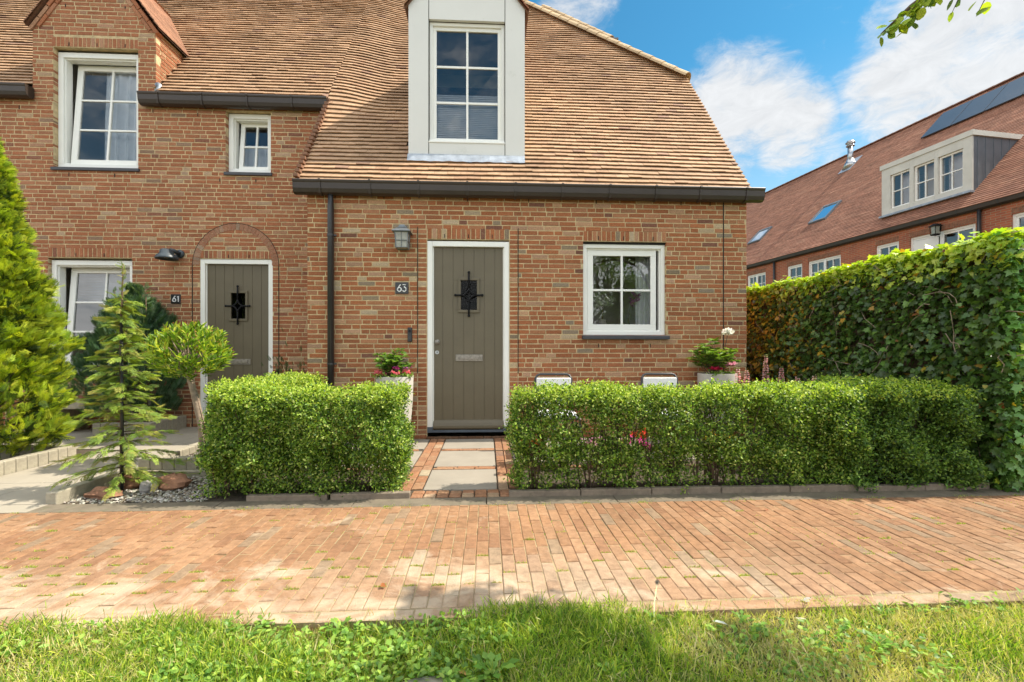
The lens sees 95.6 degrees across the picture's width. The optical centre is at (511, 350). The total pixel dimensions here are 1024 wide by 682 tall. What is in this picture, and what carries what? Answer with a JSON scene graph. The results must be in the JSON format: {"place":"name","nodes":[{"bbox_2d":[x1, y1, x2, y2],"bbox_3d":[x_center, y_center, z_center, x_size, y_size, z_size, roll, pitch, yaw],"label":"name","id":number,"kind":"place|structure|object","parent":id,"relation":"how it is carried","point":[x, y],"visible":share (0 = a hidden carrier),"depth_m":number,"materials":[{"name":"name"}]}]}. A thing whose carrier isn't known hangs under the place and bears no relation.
{"place":"outdoors","nodes":[
{"label":"outdoors","id":0,"kind":"place"},
{"bbox_2d":[0,427,198,512],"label":"driveway","id":1,"kind":"structure","parent":0,"point":[24,491],"depth_m":4.37,"materials":[{"name":"concrete"}]},
{"bbox_2d":[92,423,100,436],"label":"edging block","id":2,"kind":"structure","parent":1,"relation":"on","point":[95,431],"depth_m":6.18,"materials":[{"name":"concrete"}]},
{"bbox_2d":[60,398,156,431],"bbox_3d":[-5.818,0.930,6.655,1.100,0.440,0.480,0,0,-3],"label":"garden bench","id":3,"kind":"object","parent":1,"relation":"on","point":[71,410],"visible":0.14,"depth_m":6.60,"materials":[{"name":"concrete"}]},
{"bbox_2d":[144,422,155,435],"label":"edging block","id":4,"kind":"structure","parent":1,"relation":"on","point":[150,423],"depth_m":6.26,"materials":[{"name":"concrete"}]},
{"bbox_2d":[161,419,166,432],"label":"edging block","id":5,"kind":"structure","parent":1,"relation":"on","point":[163,424],"depth_m":6.49,"materials":[{"name":"concrete"}]},
{"bbox_2d":[176,416,181,428],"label":"edging block","id":6,"kind":"structure","parent":1,"relation":"on","point":[179,422],"depth_m":6.80,"materials":[{"name":"concrete"}]},
{"bbox_2d":[0,0,371,427],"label":"brick house","id":7,"kind":"structure","parent":0,"point":[219,83],"depth_m":7.03,"materials":[{"name":"brown brick"}]},
{"bbox_2d":[52,259,131,374],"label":"window","id":8,"kind":"structure","parent":7,"relation":"in","point":[66,271],"depth_m":7.12,"materials":[{"name":"white glass"}]},
{"bbox_2d":[50,50,139,171],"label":"window","id":9,"kind":"structure","parent":7,"relation":"in","point":[82,75],"depth_m":7.09,"materials":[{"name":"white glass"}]},
{"bbox_2d":[77,274,129,301],"bbox_3d":[-6.336,-1.058,7.428,1.150,0.617,0.020,0,0,-3],"label":"window blind","id":10,"kind":"object","parent":7,"relation":"attached to","point":[89,286],"depth_m":7.40,"materials":[{"name":"white plastic"}]},
{"bbox_2d":[105,65,135,160],"bbox_3d":[-5.979,-3.550,7.300,0.810,2.000,0.075,0,0,-3],"label":"curtain","id":11,"kind":"object","parent":7,"relation":"hanging from","point":[123,146],"visible":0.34,"depth_m":7.30,"materials":[{"name":"white fabric"}]},
{"bbox_2d":[154,248,184,260],"bbox_3d":[-5.065,-1.425,6.827,0.296,0.170,0.314,0,0,-3],"label":"wall lamp","id":12,"kind":"object","parent":7,"relation":"attached to","point":[166,254],"visible":1,"depth_m":6.80,"materials":[{"name":"metal"}]},
{"bbox_2d":[171,294,180,303],"bbox_3d":[-5.050,-0.775,6.975,0.140,0.140,0.020,0,0,-3],"label":"house number sign","id":13,"kind":"object","parent":7,"relation":"attached to","point":[175,298],"visible":1,"depth_m":6.97,"materials":[{"name":"black metal"}]},
{"bbox_2d":[200,259,272,422],"bbox_3d":[-4.184,-0.115,7.233,1.078,2.530,0.416,0,0,-3],"label":"door","id":14,"kind":"structure","parent":7,"relation":"in","point":[236,296],"depth_m":7.09,"materials":[{"name":"beige paint"}]},
{"bbox_2d":[224,113,271,175],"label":"window","id":15,"kind":"structure","parent":7,"relation":"in","point":[254,130],"depth_m":7.16,"materials":[{"name":"white glass"}]},
{"bbox_2d":[239,145,267,166],"bbox_3d":[-4.005,-2.900,7.387,0.800,0.700,0.029,0,0,-3],"label":"curtain","id":16,"kind":"object","parent":7,"relation":"hanging from","point":[250,157],"visible":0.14,"depth_m":7.39,"materials":[{"name":"white fabric"}]},
{"bbox_2d":[0,495,1023,634],"bbox_3d":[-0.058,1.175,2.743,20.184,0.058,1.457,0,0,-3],"label":"pavement","id":17,"kind":"structure","parent":0,"point":[130,540],"depth_m":2.59,"materials":[{"name":"orange brick"}]},
{"bbox_2d":[0,494,1023,613],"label":"joint moss","id":18,"kind":"object","parent":17,"relation":"on","point":[228,579],"visible":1,"depth_m":2.46,"materials":[{"name":"green plant"}]},
{"bbox_2d":[0,588,1023,681],"bbox_3d":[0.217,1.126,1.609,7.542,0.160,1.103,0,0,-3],"label":"grass","id":19,"kind":"structure","parent":0,"point":[596,627],"depth_m":1.81,"materials":[{"name":"green plant"}]},
{"bbox_2d":[180,667,215,681],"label":"dandelion","id":20,"kind":"object","parent":19,"relation":"on","point":[188,676],"visible":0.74,"depth_m":1.63,"materials":[{"name":"green plant"}]},
{"bbox_2d":[321,616,351,633],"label":"dandelion","id":21,"kind":"object","parent":19,"relation":"on","point":[334,619],"visible":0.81,"depth_m":1.95,"materials":[{"name":"green plant"}]},
{"bbox_2d":[378,636,408,660],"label":"dandelion","id":22,"kind":"object","parent":19,"relation":"on","point":[399,640],"visible":0.8,"depth_m":1.78,"materials":[{"name":"green plant"}]},
{"bbox_2d":[404,675,463,681],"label":"manhole cover","id":23,"kind":"object","parent":19,"relation":"on","point":[430,679],"visible":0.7,"depth_m":1.64,"materials":[{"name":"metal"}]},
{"bbox_2d":[470,651,519,679],"bbox_3d":[-0.061,1.145,1.676,0.188,0.061,0.154,0,0,-3],"label":"dandelion","id":24,"kind":"object","parent":19,"relation":"on","point":[491,656],"visible":0.92,"depth_m":1.70,"materials":[{"name":"green plant"}]},
{"bbox_2d":[0,587,1021,681],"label":"clover","id":25,"kind":"object","parent":19,"relation":"on","point":[453,676],"visible":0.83,"depth_m":1.79,"materials":[{"name":"green plant"}]},
{"bbox_2d":[597,661,627,679],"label":"dandelion","id":26,"kind":"object","parent":19,"relation":"on","point":[603,669],"visible":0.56,"depth_m":1.69,"materials":[{"name":"green plant"}]},
{"bbox_2d":[642,580,664,622],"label":"dandelion","id":27,"kind":"object","parent":19,"relation":"on","point":[657,582],"visible":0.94,"depth_m":2.02,"materials":[{"name":"green plant"}]},
{"bbox_2d":[730,609,754,622],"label":"dandelion","id":28,"kind":"object","parent":19,"relation":"on","point":[739,616],"visible":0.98,"depth_m":2.02,"materials":[{"name":"green plant"}]},
{"bbox_2d":[865,630,900,651],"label":"dandelion","id":29,"kind":"object","parent":19,"relation":"on","point":[880,640],"visible":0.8,"depth_m":1.84,"materials":[{"name":"green plant"}]},
{"bbox_2d":[871,602,895,616],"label":"dandelion","id":30,"kind":"object","parent":19,"relation":"on","point":[880,607],"visible":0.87,"depth_m":2.06,"materials":[{"name":"green plant"}]},
{"bbox_2d":[0,423,1023,503],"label":"garden soil","id":31,"kind":"structure","parent":0,"point":[237,496],"depth_m":4.09,"materials":[{"name":"brown soil"}]},
{"bbox_2d":[1,445,13,458],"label":"edging block","id":32,"kind":"structure","parent":31,"relation":"on","point":[4,456],"depth_m":4.97,"materials":[{"name":"concrete"}]},
{"bbox_2d":[0,459,15,474],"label":"edging block","id":33,"kind":"structure","parent":31,"relation":"on","point":[9,466],"depth_m":4.33,"materials":[{"name":"concrete"}]},
{"bbox_2d":[9,456,26,471],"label":"edging block","id":34,"kind":"structure","parent":31,"relation":"on","point":[21,463],"depth_m":4.44,"materials":[{"name":"concrete"}]},
{"bbox_2d":[22,445,35,454],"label":"edging block","id":35,"kind":"structure","parent":31,"relation":"on","point":[25,452],"depth_m":4.98,"materials":[{"name":"concrete"}]},
{"bbox_2d":[21,454,37,468],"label":"edging block","id":36,"kind":"structure","parent":31,"relation":"on","point":[32,460],"depth_m":4.55,"materials":[{"name":"concrete"}]},
{"bbox_2d":[31,452,47,466],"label":"edging block","id":37,"kind":"structure","parent":31,"relation":"on","point":[42,458],"depth_m":4.65,"materials":[{"name":"concrete"}]},
{"bbox_2d":[0,137,85,458],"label":"conifer tree","id":38,"kind":"object","parent":31,"relation":"on","point":[28,335],"visible":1,"depth_m":4.71,"materials":[{"name":"green plant"}]},
{"bbox_2d":[41,449,57,463],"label":"edging block","id":39,"kind":"structure","parent":31,"relation":"on","point":[52,454],"depth_m":4.76,"materials":[{"name":"concrete"}]},
{"bbox_2d":[53,447,66,460],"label":"edging block","id":40,"kind":"structure","parent":31,"relation":"on","point":[62,452],"depth_m":4.87,"materials":[{"name":"concrete"}]},
{"bbox_2d":[63,445,75,458],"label":"edging block","id":41,"kind":"structure","parent":31,"relation":"on","point":[71,450],"depth_m":4.97,"materials":[{"name":"concrete"}]},
{"bbox_2d":[46,467,133,504],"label":"concrete kerb","id":42,"kind":"structure","parent":31,"relation":"on","point":[67,493],"depth_m":3.67,"materials":[{"name":"grey concrete"}]},
{"bbox_2d":[83,486,122,499],"bbox_3d":[-3.217,1.131,3.660,0.294,0.122,0.137,0,0,-3],"label":"rock","id":43,"kind":"object","parent":31,"relation":"on","point":[98,492],"visible":0.63,"depth_m":3.62,"materials":[{"name":"red stone"}]},
{"bbox_2d":[43,260,196,501],"bbox_3d":[-3.213,0.224,3.781,0.985,1.952,0.794,0,0,-3],"label":"young conifer","id":44,"kind":"object","parent":31,"relation":"on","point":[129,454],"visible":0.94,"depth_m":3.78,"materials":[{"name":"green plant"}]},
{"bbox_2d":[120,319,123,491],"bbox_3d":[-3.183,0.497,3.793,0.027,1.505,0.024,0,0,-26],"label":"plant stake","id":45,"kind":"object","parent":31,"relation":"on","point":[122,402],"visible":0.53,"depth_m":3.79,"materials":[{"name":"brown wood"}]},
{"bbox_2d":[64,281,186,421],"bbox_3d":[-5.317,0.028,6.582,1.472,2.051,1.469,0,0,27],"label":"juniper shrub","id":46,"kind":"object","parent":31,"relation":"on","point":[152,316],"visible":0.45,"depth_m":6.37,"materials":[{"name":"green plant"}]},
{"bbox_2d":[114,469,144,489],"bbox_3d":[-3.201,1.100,3.916,0.220,0.207,0.178,0,0,-3],"label":"rock","id":47,"kind":"object","parent":31,"relation":"on","point":[128,484],"visible":0.3,"depth_m":3.84,"materials":[{"name":"red stone"}]},
{"bbox_2d":[138,456,152,470],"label":"edging block","id":48,"kind":"structure","parent":31,"relation":"on","point":[145,463],"depth_m":4.30,"materials":[{"name":"concrete"}]},
{"bbox_2d":[64,453,232,503],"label":"pebbles","id":49,"kind":"object","parent":31,"relation":"on","point":[169,494],"visible":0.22,"depth_m":3.67,"materials":[{"name":"grey gravel"}]},
{"bbox_2d":[139,480,157,493],"bbox_3d":[-2.968,1.118,3.792,0.138,0.126,0.124,0,0,45],"label":"rock","id":50,"kind":"object","parent":31,"relation":"on","point":[145,486],"visible":0.62,"depth_m":3.75,"materials":[{"name":"grey stone"}]},
{"bbox_2d":[150,456,165,469],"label":"edging block","id":51,"kind":"structure","parent":31,"relation":"on","point":[159,466],"depth_m":4.30,"materials":[{"name":"concrete"}]},
{"bbox_2d":[163,455,178,469],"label":"edging block","id":52,"kind":"structure","parent":31,"relation":"on","point":[167,465],"depth_m":4.31,"materials":[{"name":"concrete"}]},
{"bbox_2d":[157,473,191,490],"bbox_3d":[-2.837,1.109,3.890,0.264,0.184,0.185,0,0,28],"label":"rock","id":53,"kind":"object","parent":31,"relation":"on","point":[174,481],"visible":0.73,"depth_m":3.85,"materials":[{"name":"red stone"}]},
{"bbox_2d":[144,470,211,477],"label":"concrete kerb","id":54,"kind":"structure","parent":31,"relation":"on","point":[202,474],"depth_m":4.25,"materials":[{"name":"grey concrete"}]},
{"bbox_2d":[175,456,189,469],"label":"edging block","id":55,"kind":"structure","parent":31,"relation":"on","point":[180,467],"depth_m":4.32,"materials":[{"name":"concrete"}]},
{"bbox_2d":[176,448,188,455],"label":"edging block","id":56,"kind":"structure","parent":31,"relation":"on","point":[185,451],"depth_m":4.87,"materials":[{"name":"concrete"}]},
{"bbox_2d":[182,446,195,453],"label":"edging block","id":57,"kind":"structure","parent":31,"relation":"on","point":[192,449],"depth_m":4.99,"materials":[{"name":"concrete"}]},
{"bbox_2d":[187,455,201,469],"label":"edging block","id":58,"kind":"structure","parent":31,"relation":"on","point":[191,466],"depth_m":4.32,"materials":[{"name":"concrete"}]},
{"bbox_2d":[261,328,305,375],"bbox_3d":[-3.135,0.530,6.544,0.740,1.727,0.759,0,0,-30],"label":"shrub","id":59,"kind":"object","parent":31,"relation":"on","point":[280,368],"visible":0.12,"depth_m":6.52,"materials":[{"name":"green plant"}]},
{"bbox_2d":[187,369,417,500],"bbox_3d":[-2.094,0.759,4.298,1.588,1.094,2.808,0,0,-43],"label":"hedge","id":60,"kind":"object","parent":31,"relation":"on","point":[257,428],"visible":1,"depth_m":3.61,"materials":[{"name":"green plant"}]},
{"bbox_2d":[279,435,746,498],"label":"path bricks","id":61,"kind":"object","parent":31,"relation":"on","point":[421,463],"visible":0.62,"depth_m":4.52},
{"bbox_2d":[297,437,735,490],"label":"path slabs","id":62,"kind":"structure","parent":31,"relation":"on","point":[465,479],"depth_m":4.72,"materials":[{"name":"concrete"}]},
{"bbox_2d":[376,375,413,442],"bbox_3d":[-1.454,0.735,5.760,0.456,0.830,0.456,0,0,-3],"label":"planter","id":63,"kind":"object","parent":62,"relation":"on","point":[401,379],"visible":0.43,"depth_m":5.64,"materials":[{"name":"concrete"}]},
{"bbox_2d":[371,370,386,378],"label":"flowering plant","id":64,"kind":"object","parent":63,"relation":"in","point":[377,372],"visible":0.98,"depth_m":5.60,"materials":[{"name":"pink plant"}]},
{"bbox_2d":[373,348,412,376],"bbox_3d":[-1.486,0.184,5.735,0.526,0.438,0.503,0,0,38],"label":"leafy plant","id":65,"kind":"object","parent":63,"relation":"on","point":[387,361],"visible":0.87,"depth_m":5.67,"materials":[{"name":"green plant"}]},
{"bbox_2d":[534,373,581,455],"bbox_3d":[0.492,0.707,5.144,0.477,0.891,0.546,0,0,-3],"label":"garden chair","id":66,"kind":"object","parent":62,"relation":"on","point":[560,381],"visible":0.27,"depth_m":5.35,"materials":[{"name":"white plastic"}]},
{"bbox_2d":[640,373,696,444],"bbox_3d":[1.741,0.707,5.212,0.477,0.891,0.546,0,0,-3],"label":"garden chair","id":67,"kind":"object","parent":62,"relation":"on","point":[652,380],"visible":0.34,"depth_m":5.42,"materials":[{"name":"white plastic"}]},
{"bbox_2d":[697,372,737,437],"bbox_3d":[2.614,0.720,5.920,0.470,0.860,0.470,0,0,-3],"label":"planter","id":68,"kind":"object","parent":62,"relation":"on","point":[702,376],"visible":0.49,"depth_m":5.74,"materials":[{"name":"concrete"}]},
{"bbox_2d":[688,327,740,373],"bbox_3d":[2.561,0.043,5.904,0.588,0.681,0.659,0,0,-21],"label":"leafy plant","id":69,"kind":"object","parent":68,"relation":"on","point":[714,358],"visible":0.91,"depth_m":5.87,"materials":[{"name":"green plant"}]},
{"bbox_2d":[706,366,724,375],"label":"flowering plant","id":70,"kind":"object","parent":68,"relation":"in","point":[716,369],"visible":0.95,"depth_m":5.74,"materials":[{"name":"red plant"}]},
{"bbox_2d":[719,361,740,373],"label":"flowering plant","id":71,"kind":"object","parent":68,"relation":"in","point":[734,363],"visible":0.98,"depth_m":5.80,"materials":[{"name":"pink plant"}]},
{"bbox_2d":[498,378,871,493],"bbox_3d":[1.410,0.731,3.932,3.062,1.026,0.722,0,0,-3],"label":"hedge","id":72,"kind":"object","parent":31,"relation":"on","point":[783,456],"visible":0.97,"depth_m":3.77,"materials":[{"name":"green plant"}]},
{"bbox_2d":[753,354,769,431],"bbox_3d":[3.016,0.597,5.522,0.299,1.106,0.297,0,0,-3],"label":"lupin","id":73,"kind":"object","parent":31,"relation":"on","point":[767,376],"visible":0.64,"depth_m":5.52,"materials":[{"name":"pink plant"}]},
{"bbox_2d":[746,226,1023,492],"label":"ivy screen","id":74,"kind":"object","parent":31,"relation":"on","point":[954,314],"visible":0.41,"depth_m":4.50,"materials":[{"name":"green plant"}]},
{"bbox_2d":[779,373,992,492],"bbox_3d":[3.285,0.696,4.248,1.334,0.963,1.238,0,0,-3],"label":"hedge","id":75,"kind":"object","parent":31,"relation":"on","point":[903,437],"visible":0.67,"depth_m":3.83,"materials":[{"name":"green plant"}]},
{"bbox_2d":[292,0,765,440],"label":"brick house","id":76,"kind":"structure","parent":0,"point":[603,161],"depth_m":6.21,"materials":[{"name":"brown brick"}]},
{"bbox_2d":[395,282,408,293],"bbox_3d":[-1.428,-0.810,6.019,0.170,0.150,0.020,0,0,-3],"label":"house number sign","id":77,"kind":"object","parent":76,"relation":"attached to","point":[401,287],"visible":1,"depth_m":6.02,"materials":[{"name":"black metal"}]},
{"bbox_2d":[392,224,412,249],"bbox_3d":[-1.397,-1.456,5.923,0.232,0.318,0.232,0,0,-3],"label":"wall lantern","id":78,"kind":"object","parent":76,"relation":"attached to","point":[402,233],"depth_m":5.85,"materials":[{"name":"grey glass"}]},
{"bbox_2d":[408,327,411,341],"bbox_3d":[-1.324,-0.205,6.020,0.057,0.186,0.032,0,0,-3],"label":"doorbell","id":79,"kind":"object","parent":76,"relation":"attached to","point":[409,334],"visible":1,"depth_m":6.01,"materials":[{"name":"black metal"}]},
{"bbox_2d":[437,95,497,139],"bbox_3d":[-0.623,-3.235,6.516,0.916,0.669,0.020,0,0,-3],"label":"window blind","id":80,"kind":"object","parent":76,"relation":"attached to","point":[482,122],"depth_m":6.51,"materials":[{"name":"white fabric"}]},
{"bbox_2d":[427,241,508,432],"bbox_3d":[-0.581,-0.178,6.277,1.078,2.505,0.416,0,0,-3],"label":"door","id":81,"kind":"structure","parent":76,"relation":"in","point":[468,281],"depth_m":6.13,"materials":[{"name":"beige paint"}]},
{"bbox_2d":[598,319,605,323],"bbox_3d":[1.253,-0.340,6.447,0.120,0.180,0.118,0,0,-3],"label":"vase","id":82,"kind":"object","parent":76,"relation":"in","point":[601,321],"visible":0.41,"depth_m":6.40,"materials":[{"name":"concrete"}]},
{"bbox_2d":[593,291,614,318],"bbox_3d":[1.249,-0.597,6.445,0.375,0.494,0.205,0,0,-3],"label":"hydrangea bouquet","id":83,"kind":"object","parent":82,"relation":"in","point":[605,303],"visible":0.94,"depth_m":6.42,"materials":[{"name":"green plant"}]},
{"bbox_2d":[582,244,669,338],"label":"window","id":84,"kind":"structure","parent":76,"relation":"in","point":[611,268],"depth_m":6.29,"materials":[{"name":"white glass"}]},
{"bbox_2d":[628,292,640,322],"bbox_3d":[1.709,-0.525,6.453,0.201,0.591,0.182,0,0,-3],"label":"orchid","id":85,"kind":"object","parent":76,"relation":"attached to","point":[632,302],"visible":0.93,"depth_m":6.45,"materials":[{"name":"purple plant"}]},
{"bbox_2d":[635,257,649,323],"bbox_3d":[1.887,-0.660,6.574,0.280,1.620,0.065,0,0,-3],"label":"curtain","id":86,"kind":"object","parent":76,"relation":"hanging from","point":[642,306],"visible":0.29,"depth_m":6.57,"materials":[{"name":"white fabric"}]},
{"bbox_2d":[528,0,1023,191],"label":"sky","id":87,"kind":"structure","parent":0,"point":[785,84],"materials":[{"name":"blue"}]},
{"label":"ground","id":88,"kind":"structure","parent":0,"visible":0},
{"bbox_2d":[246,493,328,500],"bbox_3d":[-1.728,1.165,3.584,0.606,0.112,0.056,0,0,-3],"label":"edging board","id":89,"kind":"object","parent":88,"relation":"on","point":[284,497],"visible":0.38,"depth_m":3.56,"materials":[{"name":"grey concrete"}]},
{"bbox_2d":[330,491,410,499],"bbox_3d":[-1.100,1.162,3.623,0.606,0.112,0.056,0,0,-3],"label":"edging board","id":90,"kind":"object","parent":88,"relation":"on","point":[375,495],"visible":0.52,"depth_m":3.60,"materials":[{"name":"grey concrete"}]},
{"bbox_2d":[0,488,1023,513],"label":"kerb strip","id":91,"kind":"object","parent":88,"relation":"on","point":[114,507],"visible":0.45,"depth_m":3.56,"materials":[{"name":"grey concrete"}]},
{"bbox_2d":[509,489,579,496],"bbox_3d":[0.259,1.164,3.692,0.566,0.112,0.056,0,0,-3],"label":"edging board","id":92,"kind":"object","parent":88,"relation":"on","point":[541,492],"visible":0.49,"depth_m":3.67,"materials":[{"name":"grey concrete"}]},
{"bbox_2d":[580,487,650,495],"bbox_3d":[0.830,1.159,3.721,0.566,0.112,0.056,0,0,-3],"label":"edging board","id":93,"kind":"object","parent":88,"relation":"on","point":[612,491],"visible":0.56,"depth_m":3.70,"materials":[{"name":"grey concrete"}]},
{"bbox_2d":[650,485,720,494],"bbox_3d":[1.401,1.156,3.754,0.566,0.112,0.056,0,0,-4],"label":"edging board","id":94,"kind":"object","parent":88,"relation":"on","point":[703,489],"visible":0.53,"depth_m":3.73,"materials":[{"name":"grey concrete"}]},
{"bbox_2d":[720,485,789,492],"bbox_3d":[1.972,1.158,3.782,0.566,0.112,0.056,0,0,-3],"label":"edging board","id":95,"kind":"object","parent":88,"relation":"on","point":[754,488],"visible":0.54,"depth_m":3.76,"materials":[{"name":"grey concrete"}]},
{"bbox_2d":[788,483,856,491],"bbox_3d":[2.544,1.157,3.812,0.566,0.112,0.056,0,0,-3],"label":"edging board","id":96,"kind":"object","parent":88,"relation":"on","point":[837,487],"visible":0.4,"depth_m":3.79,"materials":[{"name":"grey concrete"}]},
{"bbox_2d":[746,72,1023,389],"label":"terraced house","id":97,"kind":"structure","parent":88,"relation":"on","point":[955,170],"depth_m":15.82,"materials":[{"name":"brick"}]},
{"bbox_2d":[747,268,765,286],"bbox_3d":[11.041,-2.800,20.914,0.133,1.600,1.200,0,0,-10],"label":"window","id":98,"kind":"structure","parent":97,"relation":"in","point":[761,270],"depth_m":20.88,"materials":[{"name":"white glass"}]},
{"bbox_2d":[787,259,823,278],"bbox_3d":[11.967,-2.675,18.832,1.203,1.950,0.790,0,0,-10],"label":"window","id":99,"kind":"structure","parent":97,"relation":"in","point":[821,265],"depth_m":18.80,"materials":[{"name":"white glass"}]},
{"bbox_2d":[808,250,840,276],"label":"window","id":100,"kind":"structure","parent":97,"relation":"in","point":[836,260],"depth_m":17.50,"materials":[{"name":"white glass"}]},
{"bbox_2d":[876,236,898,256],"bbox_3d":[12.132,-2.800,14.968,0.133,1.600,0.770,0,0,-10],"label":"window","id":101,"kind":"structure","parent":97,"relation":"in","point":[879,248],"depth_m":14.98,"materials":[{"name":"white glass"}]},
{"bbox_2d":[927,223,942,235],"bbox_3d":[12.213,-3.485,13.378,0.292,0.350,0.240,0,0,-3],"label":"wall lantern","id":102,"kind":"object","parent":97,"relation":"attached to","point":[935,228],"depth_m":13.32,"materials":[{"name":"black metal"}]},
{"bbox_2d":[910,217,975,251],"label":"window","id":103,"kind":"structure","parent":97,"relation":"in","point":[950,236],"depth_m":13.66,"materials":[{"name":"white glass"}]},
{"bbox_2d":[1011,205,1023,249],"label":"window","id":104,"kind":"structure","parent":97,"relation":"in","point":[1017,217],"depth_m":11.69,"materials":[{"name":"white glass"}]},
{"bbox_2d":[857,484,924,490],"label":"edging board","id":105,"kind":"object","parent":88,"relation":"on","point":[888,487],"visible":0.37,"depth_m":3.81,"materials":[{"name":"grey concrete"}]},
{"bbox_2d":[876,0,991,46],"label":"street tree","id":106,"kind":"object","parent":88,"relation":"on","point":[914,10],"visible":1,"depth_m":2.39,"materials":[{"name":"green plant"}]},
{"bbox_2d":[920,482,989,489],"bbox_3d":[3.686,1.158,3.870,0.566,0.112,0.056,0,0,-3],"label":"edging board","id":107,"kind":"object","parent":88,"relation":"on","point":[933,486],"visible":0.34,"depth_m":3.84,"materials":[{"name":"grey concrete"}]},
{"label":"raised bed soil","id":108,"kind":"structure","parent":0,"visible":0},
{"bbox_2d":[139,320,236,454],"bbox_3d":[-3.288,0.417,4.733,0.896,1.471,0.809,0,0,-3],"label":"topiary tree","id":109,"kind":"object","parent":108,"relation":"on","point":[214,353],"visible":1,"depth_m":4.60,"materials":[{"name":"green plant"}]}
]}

